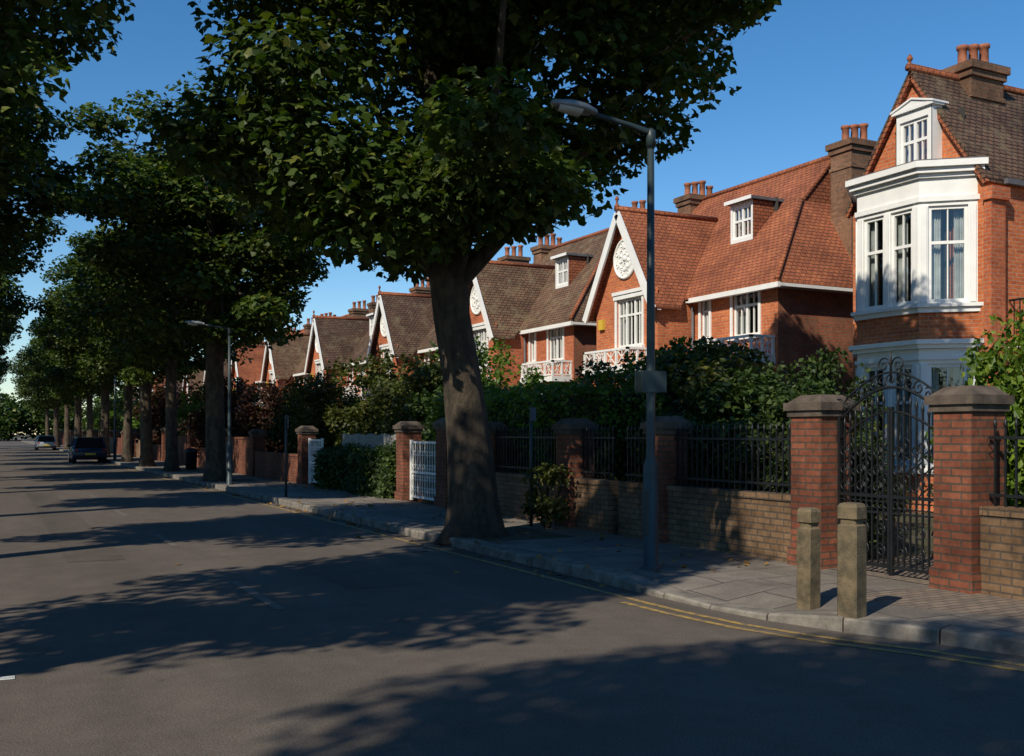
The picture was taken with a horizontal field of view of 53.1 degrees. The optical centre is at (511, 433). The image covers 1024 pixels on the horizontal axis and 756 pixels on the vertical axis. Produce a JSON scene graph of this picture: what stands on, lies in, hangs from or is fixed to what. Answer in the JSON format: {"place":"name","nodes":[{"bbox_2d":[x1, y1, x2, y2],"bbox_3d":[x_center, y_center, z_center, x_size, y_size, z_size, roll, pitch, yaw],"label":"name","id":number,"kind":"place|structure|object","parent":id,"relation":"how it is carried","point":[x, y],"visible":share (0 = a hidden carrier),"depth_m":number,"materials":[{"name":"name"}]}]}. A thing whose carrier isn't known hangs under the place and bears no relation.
{"place":"outdoors","nodes":[
{"label":"outdoors","id":0,"kind":"place"},
{"bbox_2d":[15,437,933,584],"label":"garden ground","id":1,"kind":"structure","parent":0,"point":[425,501],"depth_m":15.65,"materials":[{"name":"brown soil"}]},
{"bbox_2d":[132,378,195,443],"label":"garden shrub","id":2,"kind":"object","parent":1,"relation":"on","point":[158,420],"visible":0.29,"depth_m":60.73,"materials":[{"name":"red plant"}]},
{"bbox_2d":[177,374,254,458],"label":"garden shrub","id":3,"kind":"object","parent":1,"relation":"on","point":[199,419],"visible":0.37,"depth_m":45.92,"materials":[{"name":"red plant"}]},
{"bbox_2d":[225,439,249,474],"bbox_3d":[-10.521,0.900,39.420,0.270,1.340,5.604,0,0,-27],"label":"brickwork","id":4,"kind":"object","parent":1,"relation":"on","point":[240,456],"visible":0.36,"depth_m":38.52,"materials":[{"name":"brick"}]},
{"bbox_2d":[231,380,308,452],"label":"garden shrub","id":5,"kind":"object","parent":1,"relation":"on","point":[254,416],"visible":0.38,"depth_m":40.72,"materials":[{"name":"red plant"}]},
{"bbox_2d":[255,454,297,482],"bbox_3d":[-7.689,1.150,33.883,0.270,0.840,5.934,0,0,-27],"label":"brickwork","id":6,"kind":"object","parent":1,"relation":"on","point":[270,466],"visible":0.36,"depth_m":33.71,"materials":[{"name":"brick"}]},
{"bbox_2d":[258,370,342,453],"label":"garden shrub","id":7,"kind":"object","parent":1,"relation":"on","point":[278,422],"visible":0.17,"depth_m":38.04,"materials":[{"name":"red plant"}]},
{"bbox_2d":[295,426,317,484],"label":"brick gate pier","id":8,"kind":"structure","parent":1,"relation":"on","point":[304,433],"depth_m":30.78,"materials":[{"name":"brick"}]},
{"bbox_2d":[282,373,366,455],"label":"garden shrub","id":9,"kind":"object","parent":1,"relation":"on","point":[321,399],"visible":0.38,"depth_m":35.00,"materials":[{"name":"green plant"}]},
{"bbox_2d":[323,348,422,449],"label":"garden shrub","id":10,"kind":"object","parent":1,"relation":"on","point":[353,416],"visible":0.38,"depth_m":31.15,"materials":[{"name":"green plant"}]},
{"bbox_2d":[342,433,421,490],"bbox_3d":[-3.483,0.780,26.748,0.060,1.540,6.000,0,0,-27],"label":"timber fence","id":11,"kind":"object","parent":1,"relation":"on","point":[372,440],"visible":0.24,"depth_m":27.23,"materials":[{"name":"white wood"}]},
{"bbox_2d":[366,350,442,488],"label":"garden shrub","id":12,"kind":"object","parent":1,"relation":"on","point":[416,381],"visible":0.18,"depth_m":28.21,"materials":[{"name":"green plant"}]},
{"bbox_2d":[374,327,434,376],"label":"walls","id":13,"kind":"structure","parent":1,"relation":"on","point":[381,340],"depth_m":47.53,"materials":[{"name":"red brick"}]},
{"bbox_2d":[363,295,439,396],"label":"trim","id":14,"kind":"structure","parent":13,"relation":"attached to","point":[384,329],"depth_m":47.45,"materials":[{"name":"white paint"}]},
{"bbox_2d":[393,421,424,500],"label":"brick gate pier","id":15,"kind":"structure","parent":1,"relation":"on","point":[406,432],"depth_m":23.27,"materials":[{"name":"brick"}]},
{"bbox_2d":[391,385,443,483],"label":"garden shrub","id":16,"kind":"object","parent":1,"relation":"on","point":[415,403],"visible":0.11,"depth_m":25.77,"materials":[{"name":"green plant"}]},
{"bbox_2d":[432,418,447,507],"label":"brick gate pier","id":17,"kind":"structure","parent":1,"relation":"on","point":[441,496],"depth_m":21.21,"materials":[{"name":"brick"}]},
{"bbox_2d":[410,440,435,500],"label":"iron garden gate","id":18,"kind":"structure","parent":17,"relation":"attached to","point":[412,472],"depth_m":22.58,"materials":[{"name":"white metal"}]},
{"bbox_2d":[410,332,546,396],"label":"garden shrub","id":19,"kind":"object","parent":1,"relation":"on","point":[496,359],"visible":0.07,"depth_m":29.22,"materials":[{"name":"green plant"}]},
{"bbox_2d":[469,284,573,395],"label":"walls","id":20,"kind":"structure","parent":1,"relation":"on","point":[517,345],"depth_m":37.47,"materials":[{"name":"red brick"}]},
{"bbox_2d":[496,477,555,524],"bbox_3d":[0.293,1.190,18.279,0.270,0.760,2.720,0,0,-27],"label":"brickwork","id":21,"kind":"object","parent":1,"relation":"on","point":[511,495],"visible":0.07,"depth_m":18.47,"materials":[{"name":"brick"}]},
{"bbox_2d":[495,471,539,479],"bbox_3d":[0.293,0.770,18.279,0.310,0.080,2.712,0,0,-27],"label":"coping","id":22,"kind":"object","parent":21,"relation":"on","point":[509,475],"visible":0.38,"depth_m":18.57,"materials":[{"name":"stone"}]},
{"bbox_2d":[494,426,555,474],"bbox_3d":[0.293,0.300,18.279,0.040,0.860,2.720,0,0,-27],"label":"iron railing","id":23,"kind":"object","parent":22,"relation":"on","point":[520,445],"visible":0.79,"depth_m":18.43,"materials":[{"name":"black metal"}]},
{"bbox_2d":[416,362,667,501],"bbox_3d":[0.377,0.195,20.404,2.034,2.820,7.692,0,0,-27],"label":"clipped hedge","id":24,"kind":"object","parent":1,"relation":"on","point":[606,404],"visible":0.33,"depth_m":17.89,"materials":[{"name":"green plant"}]},
{"bbox_2d":[551,418,598,527],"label":"brick gate pier","id":25,"kind":"structure","parent":1,"relation":"on","point":[568,432],"depth_m":16.64,"materials":[{"name":"brick"}]},
{"bbox_2d":[559,326,596,382],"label":"side walls","id":26,"kind":"structure","parent":1,"relation":"on","point":[585,338],"depth_m":34.95,"materials":[{"name":"brick"}]},
{"bbox_2d":[470,252,596,382],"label":"trim","id":27,"kind":"structure","parent":26,"relation":"attached to","point":[477,306],"depth_m":37.48,"materials":[{"name":"white paint"}]},
{"bbox_2d":[469,231,608,338],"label":"roof","id":28,"kind":"structure","parent":26,"relation":"on","point":[516,300],"depth_m":38.16,"materials":[{"name":"brown tile"}]},
{"bbox_2d":[488,227,609,319],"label":"ridge","id":29,"kind":"structure","parent":28,"relation":"on","point":[576,265],"depth_m":37.55,"materials":[{"name":"red ceramic"}]},
{"bbox_2d":[574,483,617,533],"bbox_3d":[1.359,1.190,16.196,0.270,0.760,1.000,0,0,-27],"label":"brickwork","id":30,"kind":"object","parent":1,"relation":"on","point":[595,507],"visible":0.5,"depth_m":15.98,"materials":[{"name":"brick"}]},
{"bbox_2d":[573,478,622,485],"bbox_3d":[1.359,0.770,16.196,0.310,0.080,0.992,0,0,-27],"label":"coping","id":31,"kind":"object","parent":30,"relation":"on","point":[602,482],"visible":0.94,"depth_m":16.01,"materials":[{"name":"stone"}]},
{"bbox_2d":[581,425,615,479],"bbox_3d":[1.347,0.300,16.220,0.040,0.860,1.054,0,0,-27],"label":"iron railing","id":32,"kind":"object","parent":31,"relation":"on","point":[597,472],"visible":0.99,"depth_m":16.19,"materials":[{"name":"black metal"}]},
{"bbox_2d":[618,487,642,538],"bbox_3d":[1.912,1.190,15.114,0.270,0.760,0.830,0,0,-27],"label":"brickwork","id":33,"kind":"object","parent":1,"relation":"on","point":[629,512],"visible":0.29,"depth_m":15.13,"materials":[{"name":"brick"}]},
{"bbox_2d":[640,416,693,542],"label":"brick gate pier","id":34,"kind":"structure","parent":1,"relation":"on","point":[665,443],"depth_m":14.34,"materials":[{"name":"brick"}]},
{"bbox_2d":[592,233,777,385],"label":"walls","id":35,"kind":"structure","parent":1,"relation":"on","point":[670,324],"depth_m":28.64,"materials":[{"name":"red brick"}]},
{"bbox_2d":[583,334,774,370],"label":"balcony","id":36,"kind":"structure","parent":35,"relation":"attached to","point":[596,354],"depth_m":28.42,"materials":[{"name":"white paint"}]},
{"bbox_2d":[582,194,852,374],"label":"trim","id":37,"kind":"structure","parent":35,"relation":"attached to","point":[626,264],"depth_m":28.89,"materials":[{"name":"white paint"}]},
{"bbox_2d":[631,335,761,419],"bbox_3d":[3.574,-0.089,18.531,2.945,3.404,3.279,0,0,-19],"label":"garden shrub","id":38,"kind":"object","parent":1,"relation":"on","point":[735,349],"visible":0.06,"depth_m":18.09,"materials":[{"name":"green plant"}]},
{"bbox_2d":[636,339,777,419],"bbox_3d":[3.637,-0.032,18.187,2.856,3.268,2.787,0,0,6],"label":"garden shrub","id":39,"kind":"object","parent":1,"relation":"on","point":[718,352],"visible":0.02,"depth_m":18.13,"materials":[{"name":"green plant"}]},
{"bbox_2d":[629,400,790,491],"bbox_3d":[3.104,0.549,14.849,1.600,2.102,4.190,0,0,-27],"label":"clipped hedge","id":40,"kind":"object","parent":1,"relation":"on","point":[760,419],"visible":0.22,"depth_m":14.37,"materials":[{"name":"green plant"}]},
{"bbox_2d":[641,365,784,483],"bbox_3d":[3.454,0.281,15.576,2.981,2.635,2.677,0,0,6],"label":"garden shrub","id":41,"kind":"object","parent":1,"relation":"on","point":[729,400],"visible":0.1,"depth_m":15.24,"materials":[{"name":"green plant"}]},
{"bbox_2d":[667,351,781,427],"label":"garden shrub","id":42,"kind":"object","parent":1,"relation":"on","point":[710,373],"visible":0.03,"depth_m":16.41,"materials":[{"name":"green plant"}]},
{"bbox_2d":[667,491,790,561],"bbox_3d":[2.880,1.190,13.222,0.270,0.760,2.580,0,0,-27],"label":"brickwork","id":43,"kind":"object","parent":1,"relation":"on","point":[757,528],"visible":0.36,"depth_m":13.08,"materials":[{"name":"brick"}]},
{"bbox_2d":[666,485,790,501],"bbox_3d":[2.880,0.770,13.222,0.310,0.080,2.572,0,0,-27],"label":"coping","id":44,"kind":"object","parent":43,"relation":"on","point":[759,494],"visible":0.89,"depth_m":13.08,"materials":[{"name":"brick"}]},
{"bbox_2d":[674,422,790,493],"bbox_3d":[2.868,0.300,13.246,0.040,0.860,2.633,0,0,-27],"label":"iron railing","id":45,"kind":"object","parent":44,"relation":"on","point":[735,481],"visible":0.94,"depth_m":13.12,"materials":[{"name":"black metal"}]},
{"bbox_2d":[630,288,852,396],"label":"side walls","id":46,"kind":"structure","parent":1,"relation":"on","point":[810,323],"depth_m":26.33,"materials":[{"name":"brick"}]},
{"bbox_2d":[588,159,852,320],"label":"roof","id":47,"kind":"structure","parent":46,"relation":"on","point":[695,258],"depth_m":28.50,"materials":[{"name":"orange tile"}]},
{"bbox_2d":[614,155,830,279],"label":"ridge","id":48,"kind":"structure","parent":47,"relation":"on","point":[820,192],"depth_m":28.47,"materials":[{"name":"red ceramic"}]},
{"bbox_2d":[673,137,876,316],"bbox_3d":[7.790,-5.840,30.886,1.400,3.980,7.900,0,0,-27],"label":"chimney","id":49,"kind":"object","parent":47,"relation":"on","point":[850,156],"visible":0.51,"depth_m":27.46,"materials":[{"name":"brick"}]},
{"bbox_2d":[684,123,867,194],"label":"pots","id":50,"kind":"object","parent":49,"relation":"on","point":[845,135],"visible":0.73,"depth_m":27.84,"materials":[{"name":"ceramic"}]},
{"bbox_2d":[725,373,876,491],"bbox_3d":[3.881,0.387,13.774,2.087,2.415,1.874,0,0,6],"label":"garden shrub","id":51,"kind":"object","parent":1,"relation":"on","point":[786,395],"visible":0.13,"depth_m":13.48,"materials":[{"name":"green plant"}]},
{"bbox_2d":[733,345,886,468],"bbox_3d":[4.534,0.157,15.172,2.353,2.903,2.717,0,0,-27],"label":"garden shrub","id":52,"kind":"object","parent":1,"relation":"on","point":[823,371],"visible":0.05,"depth_m":15.05,"materials":[{"name":"green plant"}]},
{"bbox_2d":[783,394,859,569],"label":"brick gate pier","id":53,"kind":"structure","parent":1,"relation":"on","point":[813,450],"depth_m":11.64,"materials":[{"name":"brick"}]},
{"bbox_2d":[837,351,935,574],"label":"wrought iron gate","id":54,"kind":"structure","parent":53,"relation":"attached to","point":[891,497],"depth_m":10.94,"materials":[{"name":"black metal"}]},
{"bbox_2d":[779,434,913,559],"bbox_3d":[4.194,0.746,12.871,1.698,1.675,1.471,0,0,14],"label":"garden shrub","id":55,"kind":"object","parent":1,"relation":"on","point":[869,502],"visible":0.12,"depth_m":12.60,"materials":[{"name":"green plant"}]},
{"bbox_2d":[853,83,1023,512],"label":"walls","id":56,"kind":"structure","parent":1,"relation":"on","point":[945,325],"depth_m":20.03,"materials":[{"name":"red brick"}]},
{"bbox_2d":[870,125,963,459],"bbox_3d":[11.330,-2.800,19.394,9.074,7.140,2.484,0,0,37],"label":"curtain","id":57,"kind":"object","parent":56,"relation":"hanging from","point":[958,259],"visible":0.23,"depth_m":20.19,"materials":[{"name":"white fabric"}]},
{"bbox_2d":[880,106,964,454],"bbox_3d":[11.870,-2.760,19.507,9.243,7.620,2.568,0,0,37],"label":"interior","id":58,"kind":"object","parent":56,"relation":"attached to","point":[943,370],"visible":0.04,"depth_m":20.60,"materials":[{"name":"black"}]},
{"bbox_2d":[845,97,1020,473],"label":"trim","id":59,"kind":"structure","parent":56,"relation":"attached to","point":[919,191],"depth_m":20.23,"materials":[{"name":"white paint"}]},
{"bbox_2d":[846,70,1023,216],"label":"roof","id":60,"kind":"structure","parent":56,"relation":"on","point":[993,132],"depth_m":20.80,"materials":[{"name":"tile"}]},
{"bbox_2d":[845,54,1023,217],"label":"ridge","id":61,"kind":"structure","parent":60,"relation":"attached to","point":[909,66],"depth_m":21.29,"materials":[{"name":"red ceramic"}]},
{"bbox_2d":[942,58,1010,104],"bbox_3d":[9.862,-7.210,21.893,1.200,1.120,0.900,0,0,-27],"label":"chimney","id":62,"kind":"object","parent":60,"relation":"on","point":[980,80],"visible":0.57,"depth_m":21.51,"materials":[{"name":"brick"}]},
{"bbox_2d":[982,185,1010,385],"bbox_3d":[9.259,-1.525,19.580,0.520,6.350,0.230,0,0,-27],"label":"pilaster","id":63,"kind":"object","parent":56,"relation":"attached to","point":[995,198],"visible":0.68,"depth_m":19.51,"materials":[{"name":"red brick"}]},
{"bbox_2d":[924,385,1014,593],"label":"brick gate pier","id":64,"kind":"structure","parent":1,"relation":"on","point":[964,416],"depth_m":9.90,"materials":[{"name":"brick"}]},
{"bbox_2d":[924,298,1023,506],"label":"laurel shrub","id":65,"kind":"object","parent":1,"relation":"on","point":[992,363],"visible":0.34,"depth_m":11.48,"materials":[{"name":"green plant"}]},
{"bbox_2d":[980,515,1023,600],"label":"brickwork","id":66,"kind":"object","parent":1,"relation":"on","point":[1002,556],"visible":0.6,"depth_m":9.58,"materials":[{"name":"brick"}]},
{"bbox_2d":[979,505,1023,517],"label":"coping","id":67,"kind":"object","parent":66,"relation":"on","point":[1007,511],"visible":0.93,"depth_m":9.59,"materials":[{"name":"brick"}]},
{"bbox_2d":[988,416,1023,507],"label":"iron railing","id":68,"kind":"object","parent":67,"relation":"on","point":[1005,495],"visible":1,"depth_m":9.70,"materials":[{"name":"black metal"}]},
{"bbox_2d":[0,439,1023,755],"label":"road","id":69,"kind":"structure","parent":0,"point":[146,645],"depth_m":7.43,"materials":[{"name":"grey asphalt"}]},
{"bbox_2d":[7,348,74,446],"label":"plane tree","id":70,"kind":"object","parent":69,"relation":"on","point":[20,370],"visible":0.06,"depth_m":108.80,"materials":[{"name":"green plant"}]},
{"bbox_2d":[17,327,86,448],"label":"plane tree","id":71,"kind":"object","parent":69,"relation":"on","point":[41,396],"visible":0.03,"depth_m":96.01,"materials":[{"name":"green plant"}]},
{"bbox_2d":[25,314,100,437],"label":"plane tree","id":72,"kind":"object","parent":69,"relation":"on","point":[67,400],"visible":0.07,"depth_m":84.71,"materials":[{"name":"green plant"}]},
{"bbox_2d":[26,254,139,457],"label":"plane tree","id":73,"kind":"object","parent":69,"relation":"on","point":[45,326],"visible":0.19,"depth_m":63.32,"materials":[{"name":"green plant"}]},
{"bbox_2d":[67,437,106,462],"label":"parked car","id":74,"kind":"object","parent":69,"relation":"on","point":[87,447],"visible":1,"depth_m":55.88,"materials":[{"name":"paint"}]},
{"bbox_2d":[49,68,330,484],"bbox_3d":[-9.421,-4.785,33.647,9.480,12.830,9.502,0,0,6],"label":"plane tree","id":75,"kind":"object","parent":69,"relation":"on","point":[202,259],"visible":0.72,"depth_m":31.60,"materials":[{"name":"green plant"}]},
{"bbox_2d":[92,481,767,591],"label":"fallen leaves","id":76,"kind":"object","parent":69,"relation":"on","point":[539,556],"visible":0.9,"depth_m":15.67,"materials":[{"name":"brown plant"}]},
{"bbox_2d":[135,0,781,544],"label":"plane tree","id":77,"kind":"object","parent":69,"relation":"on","point":[487,162],"visible":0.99,"depth_m":13.83,"materials":[{"name":"green plant"}]},
{"bbox_2d":[18,440,1023,655],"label":"kerb","id":78,"kind":"structure","parent":69,"relation":"on","point":[997,641],"depth_m":10.13,"materials":[{"name":"concrete"}]},
{"bbox_2d":[24,442,1023,665],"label":"yellow line","id":79,"kind":"object","parent":69,"relation":"on","point":[967,656],"visible":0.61,"depth_m":9.72,"materials":[{"name":"paint"}]},
{"bbox_2d":[621,602,1023,670],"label":"yellow line","id":80,"kind":"object","parent":69,"relation":"on","point":[926,655],"visible":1,"depth_m":8.09,"materials":[{"name":"paint"}]},
{"bbox_2d":[0,0,1023,434],"label":"sky","id":81,"kind":"structure","parent":0,"point":[815,68],"materials":[{"name":"blue"}]},
{"bbox_2d":[14,437,1023,633],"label":"pavement","id":82,"kind":"structure","parent":0,"point":[757,582],"depth_m":11.32,"materials":[{"name":"grey concrete"}]},
{"bbox_2d":[15,288,122,436],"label":"plane tree","id":83,"kind":"object","parent":82,"relation":"on","point":[52,360],"visible":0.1,"depth_m":72.85,"materials":[{"name":"green plant"}]},
{"bbox_2d":[27,231,200,461],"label":"plane tree","id":84,"kind":"object","parent":82,"relation":"on","point":[92,365],"visible":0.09,"depth_m":52.87,"materials":[{"name":"green plant"}]},
{"bbox_2d":[47,226,230,468],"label":"plane tree","id":85,"kind":"object","parent":82,"relation":"on","point":[143,377],"visible":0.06,"depth_m":46.75,"materials":[{"name":"green plant"}]},
{"bbox_2d":[59,199,273,470],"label":"plane tree","id":86,"kind":"object","parent":82,"relation":"on","point":[99,280],"visible":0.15,"depth_m":40.94,"materials":[{"name":"green plant"}]},
{"bbox_2d":[185,320,232,484],"bbox_3d":[-8.938,-0.877,30.248,1.394,4.854,0.248,0,0,-27],"label":"street lamp","id":87,"kind":"object","parent":82,"relation":"on","point":[228,447],"visible":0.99,"depth_m":30.47,"materials":[{"name":"grey metal"}]},
{"bbox_2d":[311,441,395,498],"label":"ivy hedge","id":88,"kind":"object","parent":82,"relation":"on","point":[357,469],"visible":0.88,"depth_m":25.70,"materials":[{"name":"green plant"}]},
{"bbox_2d":[518,462,572,528],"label":"footway shrub","id":89,"kind":"object","parent":82,"relation":"on","point":[543,505],"visible":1,"depth_m":16.32,"materials":[{"name":"green plant"}]},
{"bbox_2d":[550,99,666,569],"bbox_3d":[1.070,-1.027,11.308,1.445,5.154,0.248,0,0,-27],"label":"street lamp","id":90,"kind":"object","parent":82,"relation":"on","point":[650,381],"visible":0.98,"depth_m":11.52,"materials":[{"name":"grey metal"}]},
{"bbox_2d":[796,507,820,609],"bbox_3d":[2.674,1.125,9.231,0.169,0.910,0.160,0,0,-33],"label":"wooden bollard","id":91,"kind":"object","parent":82,"relation":"on","point":[808,561],"visible":1,"depth_m":9.17,"materials":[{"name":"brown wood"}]},
{"bbox_2d":[837,502,866,618],"bbox_3d":[2.838,1.080,8.550,0.180,1.000,0.180,0,0,-41],"label":"wooden bollard","id":92,"kind":"object","parent":82,"relation":"on","point":[851,564],"visible":0.97,"depth_m":8.49,"materials":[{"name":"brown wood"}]},
{"bbox_2d":[828,555,933,584],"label":"driveway","id":93,"kind":"structure","parent":0,"point":[921,578],"depth_m":11.20,"materials":[{"name":"brick"}]},
{"label":"ground","id":94,"kind":"structure","parent":0,"visible":0},
{"bbox_2d":[0,384,123,440],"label":"distant trees","id":95,"kind":"object","parent":94,"relation":"on","point":[16,418],"visible":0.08,"depth_m":215.91,"materials":[{"name":"green plant"}]},
{"bbox_2d":[0,0,135,199],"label":"plane tree","id":96,"kind":"object","parent":94,"relation":"on","point":[10,165],"visible":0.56,"depth_m":18.44,"materials":[{"name":"green plant"}]},
{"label":"side walls","id":97,"kind":"object","parent":94,"relation":"on","visible":0},
{"bbox_2d":[369,295,437,360],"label":"roof","id":98,"kind":"structure","parent":97,"relation":"on","point":[410,324],"depth_m":47.41,"materials":[{"name":"tile"}]},
{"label":"side walls","id":99,"kind":"object","parent":94,"relation":"on","visible":0},
{"bbox_2d":[306,312,374,373],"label":"roof","id":100,"kind":"structure","parent":99,"relation":"on","point":[342,339],"depth_m":57.10,"materials":[{"name":"tile"}]},
{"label":"side walls","id":101,"kind":"object","parent":94,"relation":"on","visible":0},
{"bbox_2d":[262,316,349,381],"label":"roof","id":102,"kind":"structure","parent":101,"relation":"on","point":[289,360],"depth_m":66.36,"materials":[{"name":"brown tile"}]},
{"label":"side walls","id":103,"kind":"object","parent":94,"relation":"on","visible":0},
{"bbox_2d":[231,330,304,387],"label":"roof","id":104,"kind":"structure","parent":103,"relation":"on","point":[250,372],"depth_m":75.64,"materials":[{"name":"red tile"}]},
{"label":"pavement","id":105,"kind":"structure","parent":0,"visible":0},
{"bbox_2d":[0,279,39,344],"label":"plane tree","id":106,"kind":"object","parent":105,"relation":"on","point":[13,305],"visible":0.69,"depth_m":51.28,"materials":[{"name":"green plant"}]},
{"bbox_2d":[0,214,64,335],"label":"plane tree","id":107,"kind":"object","parent":105,"relation":"on","point":[31,264],"visible":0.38,"depth_m":42.15,"materials":[{"name":"green plant"}]},
{"bbox_2d":[0,67,83,272],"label":"plane tree","id":108,"kind":"object","parent":105,"relation":"on","point":[47,202],"visible":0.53,"depth_m":27.03,"materials":[{"name":"green plant"}]},
{"bbox_2d":[0,0,130,85],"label":"plane tree","id":109,"kind":"object","parent":105,"relation":"on","point":[11,48],"visible":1,"depth_m":12.88,"materials":[{"name":"green plant"}]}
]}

